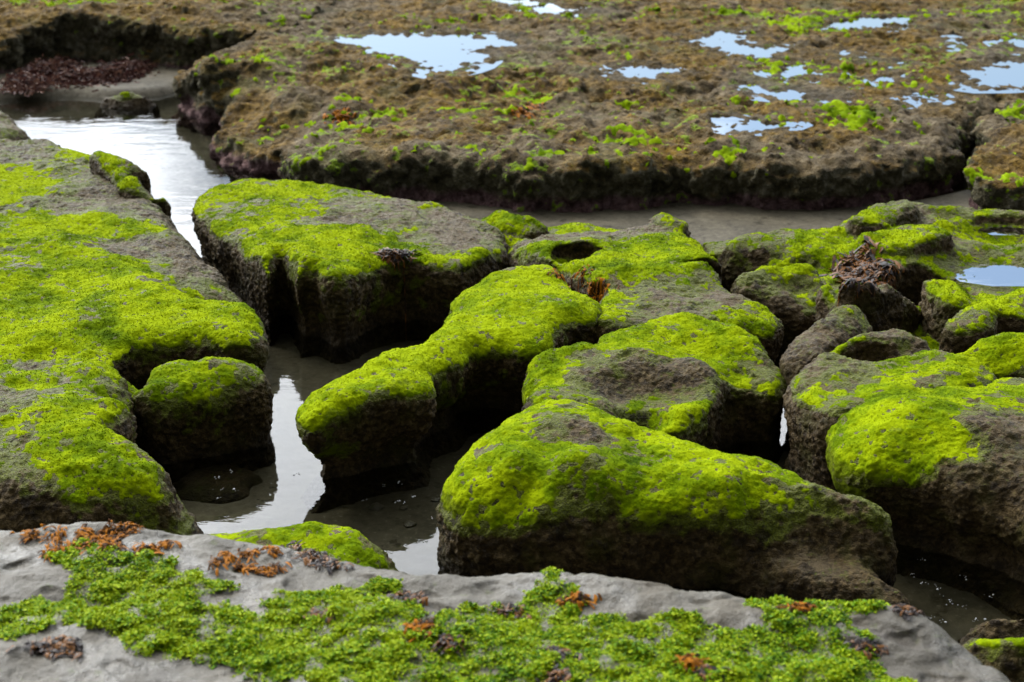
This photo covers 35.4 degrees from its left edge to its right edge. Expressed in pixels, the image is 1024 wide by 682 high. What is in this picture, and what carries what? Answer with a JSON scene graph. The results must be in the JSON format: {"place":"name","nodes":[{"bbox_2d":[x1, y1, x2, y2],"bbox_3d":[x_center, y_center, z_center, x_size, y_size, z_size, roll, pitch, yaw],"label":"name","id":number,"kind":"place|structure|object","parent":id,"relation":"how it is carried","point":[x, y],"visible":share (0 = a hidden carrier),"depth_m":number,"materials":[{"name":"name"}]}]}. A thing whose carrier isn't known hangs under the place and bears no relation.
{"place":"outdoors","nodes":[
{"label":"outdoors","id":0,"kind":"place"},
{"bbox_2d":[0,61,1010,642],"bbox_3d":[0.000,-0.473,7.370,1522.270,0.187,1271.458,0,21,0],"label":"ground","id":1,"kind":"structure","parent":0,"point":[174,161],"depth_m":7.37,"materials":[{"name":"grey liquid"}]},
{"bbox_2d":[0,110,30,140],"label":"dark corner rock","id":2,"kind":"object","parent":1,"relation":"on","point":[10,129],"visible":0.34,"depth_m":8.74,"materials":[{"name":"grey stone"}]},
{"bbox_2d":[0,61,109,99],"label":"weed heap","id":3,"kind":"object","parent":1,"relation":"on","point":[21,82],"visible":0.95,"depth_m":10.25,"materials":[{"name":"brown plant"}]},
{"bbox_2d":[16,54,98,77],"bbox_3d":[-3.009,-1.819,10.597,0.598,0.146,0.826,0,21,0],"label":"weed heap","id":4,"kind":"object","parent":1,"relation":"on","point":[45,66],"visible":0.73,"depth_m":10.58,"materials":[{"name":"brown plant"}]},
{"bbox_2d":[75,53,167,91],"bbox_3d":[-2.577,-1.796,10.534,0.550,0.141,0.979,0,21,0],"label":"weed heap","id":5,"kind":"object","parent":1,"relation":"on","point":[126,70],"visible":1,"depth_m":10.45,"materials":[{"name":"brown plant"}]},
{"bbox_2d":[94,91,160,123],"bbox_3d":[-2.392,-1.409,9.918,0.412,0.261,0.234,0,21,0],"label":"weedy islet","id":6,"kind":"object","parent":1,"relation":"on","point":[125,107],"visible":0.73,"depth_m":9.87,"materials":[{"name":"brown stone"}]},
{"bbox_2d":[89,150,171,218],"bbox_3d":[-1.730,-0.564,7.337,0.227,0.538,0.610,-13,25,-31],"label":"shelf knob","id":7,"kind":"object","parent":1,"relation":"on","point":[128,179],"visible":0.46,"depth_m":7.29,"materials":[{"name":"green plant"}]},
{"bbox_2d":[0,138,269,535],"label":"mossy rock shelf","id":8,"kind":"object","parent":1,"relation":"on","point":[107,291],"visible":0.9,"depth_m":5.43,"materials":[{"name":"green plant"}]},
{"bbox_2d":[0,0,335,73],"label":"reef ledge","id":9,"kind":"object","parent":1,"relation":"on","point":[183,34],"visible":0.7,"depth_m":10.87,"materials":[{"name":"brown stone"}]},
{"bbox_2d":[127,356,276,482],"bbox_3d":[-1.076,0.290,5.219,0.632,0.462,0.286,-4,21,-11],"label":"capped boulder","id":10,"kind":"object","parent":1,"relation":"on","point":[202,413],"visible":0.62,"depth_m":5.14,"materials":[{"name":"green stone"}]},
{"bbox_2d":[172,463,262,503],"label":"sunken stone","id":11,"kind":"object","parent":1,"relation":"on","point":[203,485],"visible":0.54,"depth_m":5.09,"materials":[{"name":"black stone"}]},
{"bbox_2d":[210,521,397,570],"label":"olive boulder","id":12,"kind":"object","parent":1,"relation":"on","point":[346,543],"visible":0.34,"depth_m":4.29,"materials":[{"name":"green plant"}]},
{"bbox_2d":[191,178,508,363],"bbox_3d":[-0.704,-0.372,6.906,1.147,0.504,1.724,-11,24,-26],"label":"cleft rock","id":13,"kind":"object","parent":1,"relation":"on","point":[305,267],"visible":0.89,"depth_m":6.35,"materials":[{"name":"green stone"}]},
{"bbox_2d":[371,247,420,340],"bbox_3d":[-0.451,-0.189,6.325,0.221,0.373,0.115,-6,22,-16],"label":"seaweed clump","id":14,"kind":"object","parent":13,"relation":"on","point":[395,257],"visible":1,"depth_m":6.24,"materials":[{"name":"brown plant"}]},
{"bbox_2d":[400,506,407,510],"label":"pebble","id":15,"kind":"object","parent":1,"relation":"on","point":[403,508],"visible":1,"depth_m":4.97,"materials":[{"name":"grey stone"}]},
{"bbox_2d":[404,521,415,527],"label":"pebble","id":16,"kind":"object","parent":1,"relation":"on","point":[408,524],"visible":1,"depth_m":4.87,"materials":[{"name":"grey stone"}]},
{"bbox_2d":[430,498,439,501],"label":"pebble","id":17,"kind":"object","parent":1,"relation":"on","point":[435,499],"visible":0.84,"depth_m":5.03,"materials":[{"name":"grey stone"}]},
{"bbox_2d":[295,264,601,512],"bbox_3d":[-0.183,0.167,5.495,0.592,0.502,1.559,13,25,31],"label":"boot shaped rock","id":18,"kind":"object","parent":1,"relation":"on","point":[392,417],"visible":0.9,"depth_m":5.27,"materials":[{"name":"green stone"}]},
{"bbox_2d":[0,522,1009,681],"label":"foreground slab","id":19,"kind":"structure","parent":1,"relation":"on","point":[921,648],"depth_m":3.29,"materials":[{"name":"grey stone"}]},
{"bbox_2d":[5,634,82,661],"bbox_3d":[-0.921,0.605,3.182,0.151,0.029,0.094,0,21,0],"label":"seaweed clump","id":20,"kind":"object","parent":19,"relation":"on","point":[48,646],"visible":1,"depth_m":3.18,"materials":[{"name":"plant"}]},
{"bbox_2d":[9,519,123,543],"bbox_3d":[-0.995,0.430,3.589,0.262,0.030,0.089,-3,21,-8],"label":"seaweed clump","id":21,"kind":"object","parent":19,"relation":"on","point":[29,534],"visible":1,"depth_m":3.59,"materials":[{"name":"orange plant"}]},
{"bbox_2d":[38,521,143,562],"bbox_3d":[-0.932,0.441,3.563,0.230,0.038,0.159,-4,21,-11],"label":"seaweed clump","id":22,"kind":"object","parent":19,"relation":"on","point":[113,539],"visible":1,"depth_m":3.55,"materials":[{"name":"orange plant"}]},
{"bbox_2d":[130,539,183,556],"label":"seaweed clump","id":23,"kind":"object","parent":19,"relation":"on","point":[163,544],"visible":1,"depth_m":3.52,"materials":[{"name":"orange plant"}]},
{"bbox_2d":[207,545,292,576],"bbox_3d":[-0.568,0.475,3.493,0.186,0.030,0.136,0,21,0],"label":"seaweed clump","id":24,"kind":"object","parent":19,"relation":"on","point":[229,557],"visible":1,"depth_m":3.48,"materials":[{"name":"orange plant"}]},
{"bbox_2d":[280,540,354,574],"bbox_3d":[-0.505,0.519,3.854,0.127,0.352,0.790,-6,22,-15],"label":"seaweed clump","id":25,"kind":"object","parent":19,"relation":"on","point":[325,559],"visible":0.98,"depth_m":3.50,"materials":[{"name":"brown plant"}]},
{"bbox_2d":[386,588,430,605],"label":"seaweed clump","id":26,"kind":"object","parent":19,"relation":"on","point":[416,596],"visible":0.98,"depth_m":3.33,"materials":[{"name":"brown plant"}]},
{"bbox_2d":[0,536,917,681],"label":"algae","id":27,"kind":"object","parent":19,"relation":"on","point":[375,665],"visible":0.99,"depth_m":3.22,"materials":[{"name":"green plant"}]},
{"bbox_2d":[303,607,335,622],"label":"seaweed clump","id":28,"kind":"object","parent":27,"relation":"on","point":[315,611],"visible":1,"depth_m":3.27,"materials":[{"name":"brown plant"}]},
{"bbox_2d":[403,617,439,641],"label":"seaweed clump","id":29,"kind":"object","parent":27,"relation":"on","point":[422,624],"visible":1,"depth_m":3.21,"materials":[{"name":"orange plant"}]},
{"bbox_2d":[429,633,464,656],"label":"seaweed clump","id":30,"kind":"object","parent":27,"relation":"on","point":[448,641],"visible":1,"depth_m":3.17,"materials":[{"name":"brown plant"}]},
{"bbox_2d":[486,601,531,618],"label":"seaweed clump","id":31,"kind":"object","parent":27,"relation":"on","point":[504,611],"visible":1,"depth_m":3.30,"materials":[{"name":"brown plant"}]},
{"bbox_2d":[534,661,570,681],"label":"seaweed clump","id":32,"kind":"object","parent":27,"relation":"on","point":[558,672],"visible":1,"depth_m":3.07,"materials":[{"name":"brown plant"}]},
{"bbox_2d":[538,645,583,662],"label":"seaweed clump","id":33,"kind":"object","parent":27,"relation":"on","point":[561,651],"visible":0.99,"depth_m":3.14,"materials":[{"name":"plant"}]},
{"bbox_2d":[555,591,601,610],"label":"seaweed clump","id":34,"kind":"object","parent":27,"relation":"on","point":[574,598],"visible":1,"depth_m":3.32,"materials":[{"name":"orange plant"}]},
{"bbox_2d":[670,652,709,671],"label":"seaweed clump","id":35,"kind":"object","parent":27,"relation":"on","point":[687,659],"visible":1,"depth_m":3.11,"materials":[{"name":"orange plant"}]},
{"bbox_2d":[685,663,734,681],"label":"seaweed clump","id":36,"kind":"object","parent":27,"relation":"on","point":[701,672],"visible":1,"depth_m":3.08,"materials":[{"name":"brown plant"}]},
{"bbox_2d":[776,601,816,612],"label":"seaweed clump","id":37,"kind":"object","parent":27,"relation":"on","point":[799,606],"visible":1,"depth_m":3.29,"materials":[{"name":"orange plant"}]},
{"bbox_2d":[843,636,888,660],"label":"seaweed clump","id":38,"kind":"object","parent":27,"relation":"on","point":[862,644],"visible":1,"depth_m":3.19,"materials":[{"name":"brown plant"}]},
{"bbox_2d":[890,603,929,620],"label":"seaweed clump","id":39,"kind":"object","parent":19,"relation":"on","point":[908,610],"visible":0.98,"depth_m":3.29,"materials":[{"name":"brown plant"}]},
{"bbox_2d":[171,0,1023,212],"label":"reef shelf","id":40,"kind":"object","parent":1,"relation":"on","point":[261,102],"visible":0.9,"depth_m":8.90,"materials":[{"name":"brown stone"}]},
{"bbox_2d":[323,106,358,124],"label":"seaweed clump","id":41,"kind":"object","parent":40,"relation":"on","point":[338,118],"visible":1,"depth_m":8.73,"materials":[{"name":"brown plant"}]},
{"bbox_2d":[307,30,529,78],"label":"pool water","id":42,"kind":"structure","parent":40,"relation":"in","point":[441,52],"depth_m":10.21,"materials":[{"name":"blue liquid"}]},
{"bbox_2d":[511,102,545,118],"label":"seaweed clump","id":43,"kind":"object","parent":40,"relation":"on","point":[532,106],"visible":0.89,"depth_m":8.58,"materials":[{"name":"brown plant"}]},
{"bbox_2d":[492,0,585,20],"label":"pool water","id":44,"kind":"structure","parent":40,"relation":"in","point":[552,8],"depth_m":11.56,"materials":[{"name":"white liquid"}]},
{"bbox_2d":[577,64,686,84],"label":"pool water","id":45,"kind":"structure","parent":40,"relation":"in","point":[650,72],"depth_m":9.50,"materials":[{"name":"liquid"}]},
{"bbox_2d":[688,28,794,62],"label":"pool water","id":46,"kind":"structure","parent":40,"relation":"in","point":[724,41],"depth_m":10.24,"materials":[{"name":"liquid"}]},
{"bbox_2d":[710,114,812,135],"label":"pool water","id":47,"kind":"structure","parent":40,"relation":"in","point":[751,126],"depth_m":8.28,"materials":[{"name":"blue liquid"}]},
{"bbox_2d":[729,84,850,102],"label":"pool water","id":48,"kind":"structure","parent":40,"relation":"in","point":[790,94],"depth_m":8.93,"materials":[{"name":"liquid"}]},
{"bbox_2d":[752,61,849,83],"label":"pool water","id":49,"kind":"structure","parent":40,"relation":"in","point":[795,70],"depth_m":9.47,"materials":[{"name":"liquid"}]},
{"bbox_2d":[826,49,903,67],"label":"pool water","id":50,"kind":"structure","parent":40,"relation":"in","point":[843,52],"depth_m":9.96,"materials":[{"name":"white liquid"}]},
{"bbox_2d":[808,16,922,32],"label":"pool water","id":51,"kind":"structure","parent":40,"relation":"in","point":[869,22],"depth_m":11.01,"materials":[{"name":"liquid"}]},
{"bbox_2d":[849,63,908,88],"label":"pool water","id":52,"kind":"structure","parent":40,"relation":"in","point":[887,78],"depth_m":9.26,"materials":[{"name":"liquid"}]},
{"bbox_2d":[890,92,961,108],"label":"pool water","id":53,"kind":"structure","parent":40,"relation":"in","point":[919,102],"depth_m":8.84,"materials":[{"name":"blue liquid"}]},
{"bbox_2d":[939,35,966,51],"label":"pool water","id":54,"kind":"structure","parent":40,"relation":"in","point":[952,37],"depth_m":10.31,"materials":[{"name":"white liquid"}]},
{"bbox_2d":[947,59,1023,92],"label":"pool water","id":55,"kind":"structure","parent":40,"relation":"in","point":[1013,75],"depth_m":9.31,"materials":[{"name":"blue liquid"}]},
{"bbox_2d":[983,33,1023,54],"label":"pool water","id":56,"kind":"structure","parent":40,"relation":"in","point":[1019,42],"depth_m":10.32,"materials":[{"name":"liquid"}]},
{"bbox_2d":[481,210,783,362],"bbox_3d":[0.408,-0.180,6.435,0.972,0.483,1.718,-3,21,-7],"label":"stepped mossy rock","id":57,"kind":"object","parent":1,"relation":"on","point":[660,265],"visible":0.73,"depth_m":6.10,"materials":[{"name":"green stone"}]},
{"bbox_2d":[547,264,618,301],"bbox_3d":[0.262,-0.117,6.106,0.272,0.384,0.269,0,21,0],"label":"seaweed clump","id":58,"kind":"object","parent":57,"relation":"on","point":[602,287],"visible":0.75,"depth_m":6.00,"materials":[{"name":"brown plant"}]},
{"bbox_2d":[521,312,787,463],"bbox_3d":[0.440,0.271,5.263,1.012,0.476,0.684,-15,26,-34],"label":"hollow topped rock","id":59,"kind":"object","parent":1,"relation":"on","point":[707,383],"visible":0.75,"depth_m":5.22,"materials":[{"name":"green stone"}]},
{"bbox_2d":[435,399,910,605],"bbox_3d":[0.463,0.559,4.442,1.335,0.531,0.729,12,24,29],"label":"mossy rock","id":60,"kind":"object","parent":1,"relation":"on","point":[573,487],"visible":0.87,"depth_m":4.35,"materials":[{"name":"green stone"}]},
{"bbox_2d":[730,263,823,368],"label":"ringed rock","id":61,"kind":"object","parent":1,"relation":"on","point":[787,295],"visible":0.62,"depth_m":6.05,"materials":[{"name":"stone"}]},
{"bbox_2d":[779,304,872,451],"bbox_3d":[1.069,0.163,5.501,0.195,0.500,0.521,18,28,39],"label":"ridge rock","id":62,"kind":"object","parent":1,"relation":"on","point":[836,327],"visible":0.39,"depth_m":5.38,"materials":[{"name":"grey stone"}]},
{"bbox_2d":[702,199,1023,353],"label":"weedy shelf","id":63,"kind":"object","parent":1,"relation":"on","point":[933,250],"visible":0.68,"depth_m":6.46,"materials":[{"name":"green plant"}]},
{"bbox_2d":[819,235,904,306],"bbox_3d":[1.343,-0.140,6.093,0.380,0.448,0.860,2,21,4],"label":"seaweed clump","id":64,"kind":"object","parent":63,"relation":"on","point":[861,267],"visible":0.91,"depth_m":6.29,"materials":[{"name":"brown plant"}]},
{"bbox_2d":[955,264,1023,285],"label":"pool water","id":65,"kind":"structure","parent":63,"relation":"in","point":[997,275],"depth_m":6.35,"materials":[{"name":"blue liquid"}]},
{"bbox_2d":[978,226,1023,234],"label":"pool water","id":66,"kind":"structure","parent":63,"relation":"in","point":[1008,230],"depth_m":6.78,"materials":[{"name":"blue liquid"}]},
{"bbox_2d":[815,279,921,332],"bbox_3d":[1.348,-0.009,5.903,0.531,0.540,0.362,-3,21,-7],"label":"seaweed mound","id":67,"kind":"object","parent":1,"relation":"on","point":[897,310],"visible":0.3,"depth_m":5.78,"materials":[{"name":"brown plant"}]},
{"bbox_2d":[782,328,996,491],"bbox_3d":[1.162,0.291,5.161,0.722,0.513,0.610,-12,24,-28],"label":"pitted rock","id":68,"kind":"object","parent":1,"relation":"on","point":[819,398],"visible":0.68,"depth_m":5.03,"materials":[{"name":"grey stone"}]},
{"bbox_2d":[825,377,1023,619],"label":"bright green rock","id":69,"kind":"object","parent":1,"relation":"on","point":[936,474],"visible":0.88,"depth_m":4.54,"materials":[{"name":"brown stone"}]},
{"bbox_2d":[957,332,1023,378],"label":"ridge rock","id":70,"kind":"object","parent":1,"relation":"on","point":[1000,355],"visible":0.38,"depth_m":5.23,"materials":[{"name":"green stone"}]},
{"bbox_2d":[958,618,1023,644],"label":"rounded stone","id":71,"kind":"object","parent":1,"relation":"on","point":[998,628],"visible":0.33,"depth_m":4.08,"materials":[{"name":"brown stone"}]},
{"bbox_2d":[962,637,1023,681],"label":"boulder","id":72,"kind":"object","parent":1,"relation":"on","point":[1005,656],"visible":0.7,"depth_m":3.63,"materials":[{"name":"green plant"}]},
{"bbox_2d":[963,99,1023,210],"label":"reef block","id":73,"kind":"structure","parent":1,"relation":"on","point":[993,171],"depth_m":7.70,"materials":[{"name":"brown stone"}]}
]}

